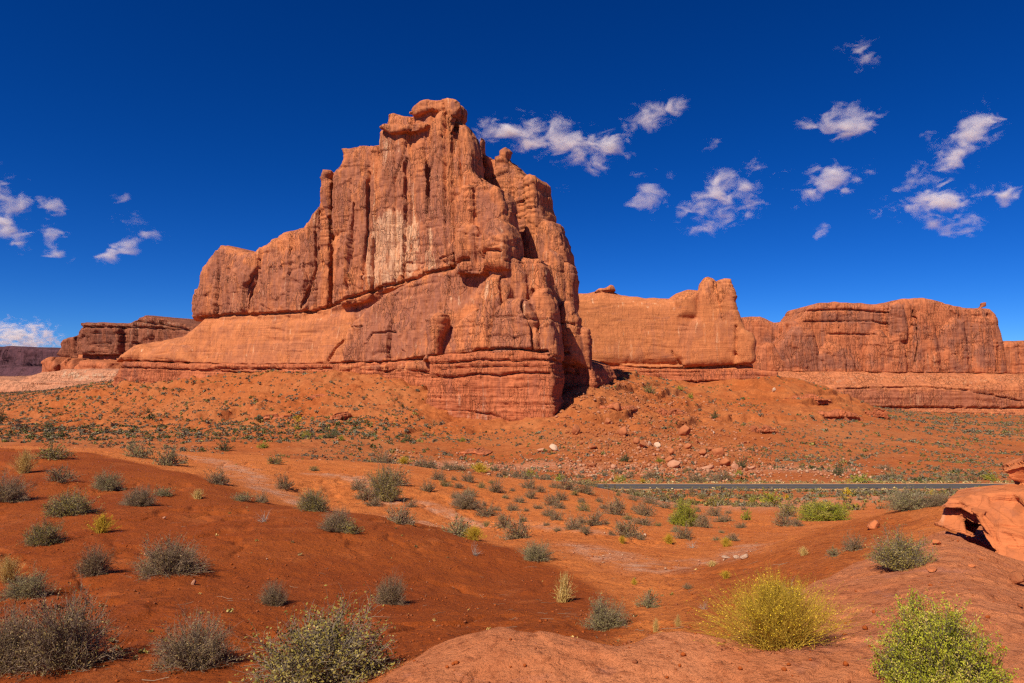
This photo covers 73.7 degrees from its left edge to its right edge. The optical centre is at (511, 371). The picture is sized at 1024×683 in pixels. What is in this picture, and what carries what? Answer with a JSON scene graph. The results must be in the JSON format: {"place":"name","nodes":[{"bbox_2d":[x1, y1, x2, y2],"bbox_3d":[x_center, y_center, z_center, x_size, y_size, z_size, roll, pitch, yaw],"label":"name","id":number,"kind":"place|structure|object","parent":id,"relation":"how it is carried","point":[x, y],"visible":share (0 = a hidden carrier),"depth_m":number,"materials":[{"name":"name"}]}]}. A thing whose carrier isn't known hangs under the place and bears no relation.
{"place":"outdoors","nodes":[
{"label":"outdoors","id":0,"kind":"place"},
{"bbox_2d":[0,369,1023,682],"bbox_3d":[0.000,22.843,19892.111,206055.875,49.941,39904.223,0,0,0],"label":"desert ground","id":1,"kind":"structure","parent":0,"point":[590,657],"depth_m":13.02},
{"bbox_2d":[0,553,26,582],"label":"grass tuft","id":2,"kind":"object","parent":1,"relation":"on","point":[8,570],"visible":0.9,"depth_m":9.52,"materials":[{"name":"plant"}]},
{"bbox_2d":[0,468,38,502],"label":"desert shrub","id":3,"kind":"object","parent":1,"relation":"on","point":[12,492],"visible":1,"depth_m":16.44,"materials":[{"name":"grey plant"}]},
{"bbox_2d":[3,447,39,473],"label":"grass tuft","id":4,"kind":"object","parent":1,"relation":"on","point":[25,462],"visible":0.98,"depth_m":20.84,"materials":[{"name":"plant"}]},
{"bbox_2d":[0,562,59,601],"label":"sagebrush","id":5,"kind":"object","parent":1,"relation":"on","point":[24,588],"visible":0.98,"depth_m":8.60,"materials":[{"name":"green plant"}]},
{"bbox_2d":[0,346,60,375],"bbox_3d":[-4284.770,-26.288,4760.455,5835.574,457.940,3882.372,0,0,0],"label":"mesa rim","id":6,"kind":"object","parent":1,"relation":"on","point":[20,361],"visible":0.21,"depth_m":3546.19,"materials":[{"name":"stone"}]},
{"bbox_2d":[0,591,63,678],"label":"desert shrub","id":7,"kind":"object","parent":1,"relation":"on","point":[6,634],"visible":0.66,"depth_m":5.20,"materials":[{"name":"grey plant"}]},
{"bbox_2d":[17,514,68,546],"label":"desert shrub","id":8,"kind":"object","parent":1,"relation":"on","point":[43,536],"visible":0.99,"depth_m":11.87,"materials":[{"name":"green plant"}]},
{"bbox_2d":[33,440,76,459],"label":"desert shrub","id":9,"kind":"object","parent":1,"relation":"on","point":[50,455],"visible":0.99,"depth_m":24.14,"materials":[{"name":"green plant"}]},
{"bbox_2d":[0,369,118,391],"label":"pale slickrock","id":10,"kind":"structure","parent":1,"relation":"on","point":[54,379],"depth_m":660.72,"materials":[{"name":"stone"}]},
{"bbox_2d":[42,463,82,483],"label":"desert shrub","id":11,"kind":"object","parent":1,"relation":"on","point":[56,476],"visible":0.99,"depth_m":19.22,"materials":[{"name":"grey plant"}]},
{"bbox_2d":[0,564,133,681],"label":"desert shrub","id":12,"kind":"object","parent":1,"relation":"on","point":[69,645],"visible":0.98,"depth_m":5.18,"materials":[{"name":"grey plant"}]},
{"bbox_2d":[38,482,103,517],"bbox_3d":[-9.366,2.718,14.545,1.235,0.682,1.284,2,-5,44],"label":"desert shrub","id":13,"kind":"object","parent":1,"relation":"on","point":[70,506],"visible":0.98,"depth_m":14.41,"materials":[{"name":"green plant"}]},
{"bbox_2d":[71,539,121,578],"bbox_3d":[-6.096,2.722,9.940,0.556,0.567,0.627,0,0,6],"label":"desert shrub","id":14,"kind":"object","parent":1,"relation":"on","point":[91,567],"visible":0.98,"depth_m":9.89,"materials":[{"name":"grey plant"}]},
{"bbox_2d":[86,512,120,533],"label":"rabbitbrush","id":15,"kind":"object","parent":1,"relation":"on","point":[104,526],"visible":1,"depth_m":12.84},
{"bbox_2d":[88,463,126,490],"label":"sagebrush","id":16,"kind":"object","parent":1,"relation":"on","point":[111,483],"visible":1,"depth_m":18.80,"materials":[{"name":"green plant"}]},
{"bbox_2d":[41,315,200,371],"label":"dark mesa","id":17,"kind":"structure","parent":1,"relation":"on","point":[100,345],"depth_m":1133.63,"materials":[{"name":"stone"}]},
{"bbox_2d":[120,436,154,458],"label":"sagebrush","id":18,"kind":"object","parent":1,"relation":"on","point":[142,453],"visible":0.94,"depth_m":27.98,"materials":[{"name":"green plant"}]},
{"bbox_2d":[118,483,162,506],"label":"desert shrub","id":19,"kind":"object","parent":1,"relation":"on","point":[135,499],"visible":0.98,"depth_m":15.94,"materials":[{"name":"grey plant"}]},
{"bbox_2d":[149,484,175,496],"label":"sagebrush","id":20,"kind":"object","parent":1,"relation":"on","point":[165,493],"visible":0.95,"depth_m":17.67,"materials":[{"name":"green plant"}]},
{"bbox_2d":[141,441,188,465],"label":"sagebrush","id":21,"kind":"object","parent":1,"relation":"on","point":[162,460],"visible":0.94,"depth_m":25.94,"materials":[{"name":"green plant"}]},
{"bbox_2d":[125,531,215,581],"bbox_3d":[-5.102,2.685,10.078,1.274,0.737,1.220,0,0,-39],"label":"desert shrub","id":22,"kind":"object","parent":1,"relation":"on","point":[171,562],"visible":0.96,"depth_m":9.98,"materials":[{"name":"grey plant"}]},
{"bbox_2d":[137,604,250,675],"bbox_3d":[-2.444,2.011,5.258,0.792,0.540,0.813,-3,-4,-33],"label":"desert shrub","id":23,"kind":"object","parent":1,"relation":"on","point":[205,651],"visible":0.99,"depth_m":5.17,"materials":[{"name":"grey plant"}]},
{"bbox_2d":[203,465,230,484],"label":"desert shrub","id":24,"kind":"object","parent":1,"relation":"on","point":[216,480],"visible":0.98,"depth_m":21.70,"materials":[{"name":"grey plant"}]},
{"bbox_2d":[230,491,253,501],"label":"sagebrush","id":25,"kind":"object","parent":1,"relation":"on","point":[242,498],"visible":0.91,"depth_m":18.67,"materials":[{"name":"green plant"}]},
{"bbox_2d":[256,577,288,606],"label":"desert shrub","id":26,"kind":"object","parent":1,"relation":"on","point":[275,598],"visible":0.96,"depth_m":8.32,"materials":[{"name":"grey plant"}]},
{"bbox_2d":[267,450,287,464],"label":"desert shrub","id":27,"kind":"object","parent":1,"relation":"on","point":[277,460],"visible":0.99,"depth_m":31.62,"materials":[{"name":"green plant"}]},
{"bbox_2d":[273,470,294,489],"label":"desert shrub","id":28,"kind":"object","parent":1,"relation":"on","point":[285,485],"visible":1,"depth_m":24.14,"materials":[{"name":"grey plant"}]},
{"bbox_2d":[292,485,333,511],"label":"desert shrub","id":29,"kind":"object","parent":1,"relation":"on","point":[312,503],"visible":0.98,"depth_m":16.25,"materials":[{"name":"green plant"}]},
{"bbox_2d":[229,581,406,682],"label":"desert shrub","id":30,"kind":"object","parent":1,"relation":"on","point":[328,655],"visible":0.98,"depth_m":4.52,"materials":[{"name":"green plant"}]},
{"bbox_2d":[314,504,357,532],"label":"desert shrub","id":31,"kind":"object","parent":1,"relation":"on","point":[333,522],"visible":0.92,"depth_m":13.84,"materials":[{"name":"grey plant"}]},
{"bbox_2d":[329,411,351,419],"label":"rock ledge","id":32,"kind":"object","parent":1,"relation":"on","point":[345,415],"visible":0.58,"depth_m":246.61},
{"bbox_2d":[338,517,363,533],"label":"desert shrub","id":33,"kind":"object","parent":1,"relation":"on","point":[352,528],"visible":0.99,"depth_m":13.72,"materials":[{"name":"green plant"}]},
{"bbox_2d":[350,469,366,489],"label":"desert shrub","id":34,"kind":"object","parent":1,"relation":"on","point":[353,486],"visible":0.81,"depth_m":26.03,"materials":[{"name":"grey plant"}]},
{"bbox_2d":[113,98,616,420],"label":"sandstone butte","id":35,"kind":"object","parent":1,"relation":"on","point":[428,245],"visible":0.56,"depth_m":304.22,"materials":[{"name":"stone"}]},
{"bbox_2d":[352,484,377,499],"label":"desert shrub","id":36,"kind":"object","parent":1,"relation":"on","point":[364,494],"visible":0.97,"depth_m":24.44,"materials":[{"name":"grey plant"}]},
{"bbox_2d":[355,493,381,506],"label":"desert shrub","id":37,"kind":"object","parent":1,"relation":"on","point":[372,503],"visible":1,"depth_m":23.56,"materials":[{"name":"grey plant"}]},
{"bbox_2d":[372,447,396,463],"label":"desert shrub","id":38,"kind":"object","parent":1,"relation":"on","point":[383,460],"visible":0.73,"depth_m":153.97,"materials":[{"name":"grey plant"}]},
{"bbox_2d":[364,458,405,502],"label":"desert shrub","id":39,"kind":"object","parent":1,"relation":"on","point":[385,488],"visible":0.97,"depth_m":24.74,"materials":[{"name":"green plant"}]},
{"bbox_2d":[369,566,408,605],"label":"desert shrub","id":40,"kind":"object","parent":1,"relation":"on","point":[389,594],"visible":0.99,"depth_m":8.86,"materials":[{"name":"grey plant"}]},
{"bbox_2d":[379,454,414,485],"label":"desert shrub","id":41,"kind":"object","parent":1,"relation":"on","point":[397,475],"visible":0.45,"depth_m":28.17,"materials":[{"name":"grey plant"}]},
{"bbox_2d":[381,499,417,524],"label":"desert shrub","id":42,"kind":"object","parent":1,"relation":"on","point":[400,518],"visible":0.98,"depth_m":16.22,"materials":[{"name":"grey plant"}]},
{"bbox_2d":[1,446,800,674],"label":"dry ground cover","id":43,"kind":"object","parent":1,"relation":"on","point":[140,651],"visible":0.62,"depth_m":7.41,"materials":[{"name":"plant"}]},
{"bbox_2d":[418,476,435,492],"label":"desert shrub","id":44,"kind":"object","parent":1,"relation":"on","point":[428,489],"visible":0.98,"depth_m":27.85,"materials":[{"name":"grey plant"}]},
{"bbox_2d":[430,469,451,480],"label":"desert shrub","id":45,"kind":"object","parent":1,"relation":"on","point":[440,477],"visible":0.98,"depth_m":31.29,"materials":[{"name":"grey plant"}]},
{"bbox_2d":[144,449,750,594],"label":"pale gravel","id":46,"kind":"structure","parent":1,"relation":"on","point":[164,517],"depth_m":14.90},
{"bbox_2d":[440,511,473,536],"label":"sagebrush","id":47,"kind":"object","parent":1,"relation":"on","point":[459,531],"visible":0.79,"depth_m":16.95,"materials":[{"name":"green plant"}]},
{"bbox_2d":[0,474,930,682],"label":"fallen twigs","id":48,"kind":"object","parent":1,"relation":"on","point":[410,588],"visible":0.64,"depth_m":8.02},
{"bbox_2d":[449,486,482,510],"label":"desert shrub","id":49,"kind":"object","parent":1,"relation":"on","point":[466,501],"visible":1,"depth_m":25.07,"materials":[{"name":"grey plant"}]},
{"bbox_2d":[462,524,486,540],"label":"rabbitbrush","id":50,"kind":"object","parent":1,"relation":"on","point":[474,532],"visible":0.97,"depth_m":16.54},
{"bbox_2d":[458,447,492,454],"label":"rock ledge","id":51,"kind":"object","parent":1,"relation":"on","point":[481,451],"visible":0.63,"depth_m":197.41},
{"bbox_2d":[469,462,491,472],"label":"rabbitbrush","id":52,"kind":"object","parent":1,"relation":"on","point":[479,467],"visible":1,"depth_m":155.89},
{"bbox_2d":[470,498,498,517],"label":"desert shrub","id":53,"kind":"object","parent":1,"relation":"on","point":[486,513],"visible":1,"depth_m":24.23,"materials":[{"name":"grey plant"}]},
{"bbox_2d":[486,476,505,492],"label":"desert shrub","id":54,"kind":"object","parent":1,"relation":"on","point":[497,489],"visible":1,"depth_m":30.68,"materials":[{"name":"grey plant"}]},
{"bbox_2d":[490,505,516,529],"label":"desert shrub","id":55,"kind":"object","parent":1,"relation":"on","point":[501,520],"visible":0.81,"depth_m":21.43,"materials":[{"name":"grey plant"}]},
{"bbox_2d":[0,369,1023,509],"bbox_3d":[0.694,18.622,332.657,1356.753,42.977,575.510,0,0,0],"label":"desert scrub","id":56,"kind":"object","parent":1,"relation":"on","point":[25,429],"visible":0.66,"depth_m":224.93,"materials":[{"name":"plant"}]},
{"bbox_2d":[0,446,1023,682],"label":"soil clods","id":57,"kind":"object","parent":1,"relation":"on","point":[865,627],"visible":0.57,"depth_m":7.91,"materials":[{"name":"soil"}]},
{"bbox_2d":[497,511,531,540],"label":"desert shrub","id":58,"kind":"object","parent":1,"relation":"on","point":[516,533],"visible":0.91,"depth_m":18.29,"materials":[{"name":"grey plant"}]},
{"bbox_2d":[516,539,556,562],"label":"sagebrush","id":59,"kind":"object","parent":1,"relation":"on","point":[537,556],"visible":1,"depth_m":13.38,"materials":[{"name":"green plant"}]},
{"bbox_2d":[542,488,561,505],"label":"desert shrub","id":60,"kind":"object","parent":1,"relation":"on","point":[550,501],"visible":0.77,"depth_m":28.17,"materials":[{"name":"grey plant"}]},
{"bbox_2d":[548,505,566,520],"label":"desert shrub","id":61,"kind":"object","parent":1,"relation":"on","point":[556,516],"visible":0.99,"depth_m":22.42,"materials":[{"name":"grey plant"}]},
{"bbox_2d":[103,373,1016,478],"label":"scree","id":62,"kind":"structure","parent":1,"relation":"on","point":[601,448],"depth_m":210.48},
{"bbox_2d":[552,571,577,602],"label":"grass tuft","id":63,"kind":"object","parent":1,"relation":"on","point":[563,596],"visible":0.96,"depth_m":9.49,"materials":[{"name":"plant"}]},
{"bbox_2d":[554,470,584,491],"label":"desert shrub","id":64,"kind":"object","parent":1,"relation":"on","point":[567,486],"visible":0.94,"depth_m":34.57,"materials":[{"name":"grey plant"}]},
{"bbox_2d":[562,507,587,529],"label":"desert shrub","id":65,"kind":"object","parent":1,"relation":"on","point":[575,525],"visible":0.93,"depth_m":19.70,"materials":[{"name":"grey plant"}]},
{"bbox_2d":[575,481,596,494],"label":"desert shrub","id":66,"kind":"object","parent":1,"relation":"on","point":[586,489],"visible":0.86,"depth_m":34.61,"materials":[{"name":"grey plant"}]},
{"bbox_2d":[581,505,609,525],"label":"desert shrub","id":67,"kind":"object","parent":1,"relation":"on","point":[595,519],"visible":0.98,"depth_m":20.76,"materials":[{"name":"grey plant"}]},
{"bbox_2d":[576,591,632,631],"bbox_3d":[0.909,2.247,6.418,0.579,0.406,0.546,6,7,16],"label":"sagebrush","id":68,"kind":"object","parent":1,"relation":"on","point":[600,617],"visible":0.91,"depth_m":6.38,"materials":[{"name":"green plant"}]},
{"bbox_2d":[595,487,628,515],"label":"desert shrub","id":69,"kind":"object","parent":1,"relation":"on","point":[616,511],"visible":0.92,"depth_m":25.89,"materials":[{"name":"grey plant"}]},
{"bbox_2d":[599,402,637,412],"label":"rock ledge","id":70,"kind":"object","parent":1,"relation":"on","point":[632,408],"visible":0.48,"depth_m":261.56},
{"bbox_2d":[608,516,645,538],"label":"desert shrub","id":71,"kind":"object","parent":1,"relation":"on","point":[625,531],"visible":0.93,"depth_m":18.78,"materials":[{"name":"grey plant"}]},
{"bbox_2d":[382,440,886,481],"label":"wash stones","id":72,"kind":"object","parent":1,"relation":"on","point":[700,468],"visible":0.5,"depth_m":164.06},
{"bbox_2d":[627,515,654,525],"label":"desert shrub","id":73,"kind":"object","parent":1,"relation":"on","point":[643,521],"visible":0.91,"depth_m":21.90,"materials":[{"name":"grey plant"}]},
{"bbox_2d":[631,499,658,516],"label":"desert shrub","id":74,"kind":"object","parent":1,"relation":"on","point":[645,512],"visible":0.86,"depth_m":28.42,"materials":[{"name":"grey plant"}]},
{"bbox_2d":[633,587,660,607],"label":"sagebrush","id":75,"kind":"object","parent":1,"relation":"on","point":[648,601],"visible":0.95,"depth_m":8.57,"materials":[{"name":"green plant"}]},
{"bbox_2d":[555,376,778,478],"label":"talus rubble","id":76,"kind":"object","parent":1,"relation":"on","point":[663,457],"visible":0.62,"depth_m":206.16,"materials":[{"name":"stone"}]},
{"bbox_2d":[655,408,685,415],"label":"rock ledge","id":77,"kind":"object","parent":1,"relation":"on","point":[665,412],"visible":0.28,"depth_m":273.43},
{"bbox_2d":[578,277,777,383],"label":"sandstone fin","id":78,"kind":"object","parent":1,"relation":"on","point":[702,335],"visible":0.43,"depth_m":409.69,"materials":[{"name":"stone"}]},
{"bbox_2d":[669,520,693,539],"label":"desert shrub","id":79,"kind":"object","parent":1,"relation":"on","point":[682,534],"visible":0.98,"depth_m":19.17,"materials":[{"name":"grey plant"}]},
{"bbox_2d":[667,497,698,526],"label":"green shrub","id":80,"kind":"object","parent":1,"relation":"on","point":[682,515],"visible":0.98,"depth_m":23.68,"materials":[{"name":"green plant"}]},
{"bbox_2d":[678,425,690,435],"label":"boulder","id":81,"kind":"object","parent":1,"relation":"on","point":[684,430],"visible":0.91,"depth_m":236.29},
{"bbox_2d":[684,470,705,482],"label":"desert shrub","id":82,"kind":"object","parent":1,"relation":"on","point":[696,479],"visible":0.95,"depth_m":135.57,"materials":[{"name":"grey plant"}]},
{"bbox_2d":[692,513,712,527],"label":"desert shrub","id":83,"kind":"object","parent":1,"relation":"on","point":[704,522],"visible":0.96,"depth_m":23.24,"materials":[{"name":"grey plant"}]},
{"bbox_2d":[702,504,722,515],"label":"desert shrub","id":84,"kind":"object","parent":1,"relation":"on","point":[714,511],"visible":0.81,"depth_m":34.29,"materials":[{"name":"grey plant"}]},
{"bbox_2d":[705,494,723,506],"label":"desert shrub","id":85,"kind":"object","parent":1,"relation":"on","point":[707,503],"visible":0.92,"depth_m":45.78,"materials":[{"name":"green plant"}]},
{"bbox_2d":[711,511,733,521],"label":"desert shrub","id":86,"kind":"object","parent":1,"relation":"on","point":[721,519],"visible":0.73,"depth_m":28.49,"materials":[{"name":"grey plant"}]},
{"bbox_2d":[713,468,734,479],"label":"desert shrub","id":87,"kind":"object","parent":1,"relation":"on","point":[725,477],"visible":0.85,"depth_m":148.79,"materials":[{"name":"grey plant"}]},
{"bbox_2d":[750,425,780,433],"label":"rock ledge","id":88,"kind":"object","parent":1,"relation":"on","point":[765,429],"visible":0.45,"depth_m":252.36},
{"bbox_2d":[757,487,784,504],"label":"green shrub","id":89,"kind":"object","parent":1,"relation":"on","point":[771,497],"visible":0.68,"depth_m":60.85,"materials":[{"name":"green plant"}]},
{"bbox_2d":[683,566,873,651],"bbox_3d":[1.625,1.417,4.156,1.229,0.522,0.843,-3,-7,-6],"label":"rabbitbrush","id":90,"kind":"object","parent":1,"relation":"on","point":[776,619],"visible":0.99,"depth_m":4.07,"materials":[{"name":"plant"}]},
{"bbox_2d":[770,508,798,526],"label":"desert shrub","id":91,"kind":"object","parent":1,"relation":"on","point":[784,520],"visible":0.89,"depth_m":23.99,"materials":[{"name":"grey plant"}]},
{"bbox_2d":[557,479,1014,491],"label":"road verge","id":92,"kind":"structure","parent":1,"relation":"on","point":[798,483],"depth_m":133.63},
{"bbox_2d":[773,495,800,516],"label":"desert shrub","id":93,"kind":"object","parent":1,"relation":"on","point":[787,510],"visible":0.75,"depth_m":33.95,"materials":[{"name":"green plant"}]},
{"bbox_2d":[785,394,831,403],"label":"rock ledge","id":94,"kind":"object","parent":1,"relation":"on","point":[818,399],"visible":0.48,"depth_m":343.45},
{"bbox_2d":[793,496,852,520],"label":"green shrub","id":95,"kind":"object","parent":1,"relation":"on","point":[820,511],"visible":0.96,"depth_m":31.04,"materials":[{"name":"green plant"}]},
{"bbox_2d":[818,409,862,420],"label":"rock ledge","id":96,"kind":"object","parent":1,"relation":"on","point":[834,414],"visible":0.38,"depth_m":303.19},
{"bbox_2d":[839,529,866,551],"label":"desert shrub","id":97,"kind":"object","parent":1,"relation":"on","point":[857,545],"visible":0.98,"depth_m":9.68,"materials":[{"name":"grey plant"}]},
{"bbox_2d":[845,473,873,482],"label":"green shrub","id":98,"kind":"object","parent":1,"relation":"on","point":[857,478],"visible":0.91,"depth_m":135.52,"materials":[{"name":"green plant"}]},
{"bbox_2d":[864,408,891,419],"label":"rock ledge","id":99,"kind":"object","parent":1,"relation":"on","point":[878,413],"visible":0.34,"depth_m":328.12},
{"bbox_2d":[741,298,1023,414],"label":"sandstone mesa","id":100,"kind":"structure","parent":1,"relation":"on","point":[921,354],"depth_m":632.51,"materials":[{"name":"stone"}]},
{"bbox_2d":[861,518,940,570],"bbox_3d":[3.845,1.698,6.690,0.717,0.487,0.774,6,-2,9],"label":"desert shrub","id":101,"kind":"object","parent":1,"relation":"on","point":[898,556],"visible":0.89,"depth_m":6.61,"materials":[{"name":"green plant"}]},
{"bbox_2d":[875,484,946,511],"bbox_3d":[7.357,2.324,12.509,1.184,0.513,1.157,0,0,-40],"label":"sagebrush","id":102,"kind":"object","parent":1,"relation":"on","point":[905,503],"visible":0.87,"depth_m":12.49,"materials":[{"name":"green plant"}]},
{"bbox_2d":[919,490,949,507],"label":"desert shrub","id":103,"kind":"object","parent":1,"relation":"on","point":[933,500],"visible":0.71,"depth_m":12.35,"materials":[{"name":"grey plant"}]},
{"bbox_2d":[858,585,1018,682],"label":"green shrub","id":104,"kind":"object","parent":1,"relation":"on","point":[931,651],"visible":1,"depth_m":3.30,"materials":[{"name":"green plant"}]},
{"bbox_2d":[934,454,1023,560],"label":"rock outcrop","id":105,"kind":"object","parent":1,"relation":"on","point":[996,512],"visible":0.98,"depth_m":8.70,"materials":[{"name":"stone"}]},
{"bbox_2d":[1009,571,1023,583],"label":"rock","id":106,"kind":"object","parent":1,"relation":"on","point":[1016,577],"visible":1,"depth_m":6.17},
{"bbox_2d":[0,0,1023,347],"label":"sky","id":107,"kind":"structure","parent":0,"point":[795,153],"materials":[{"name":"blue"}]},
{"bbox_2d":[590,484,1002,487],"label":"road","id":108,"kind":"structure","parent":0,"point":[791,485],"depth_m":130.86,"materials":[{"name":"asphalt"}]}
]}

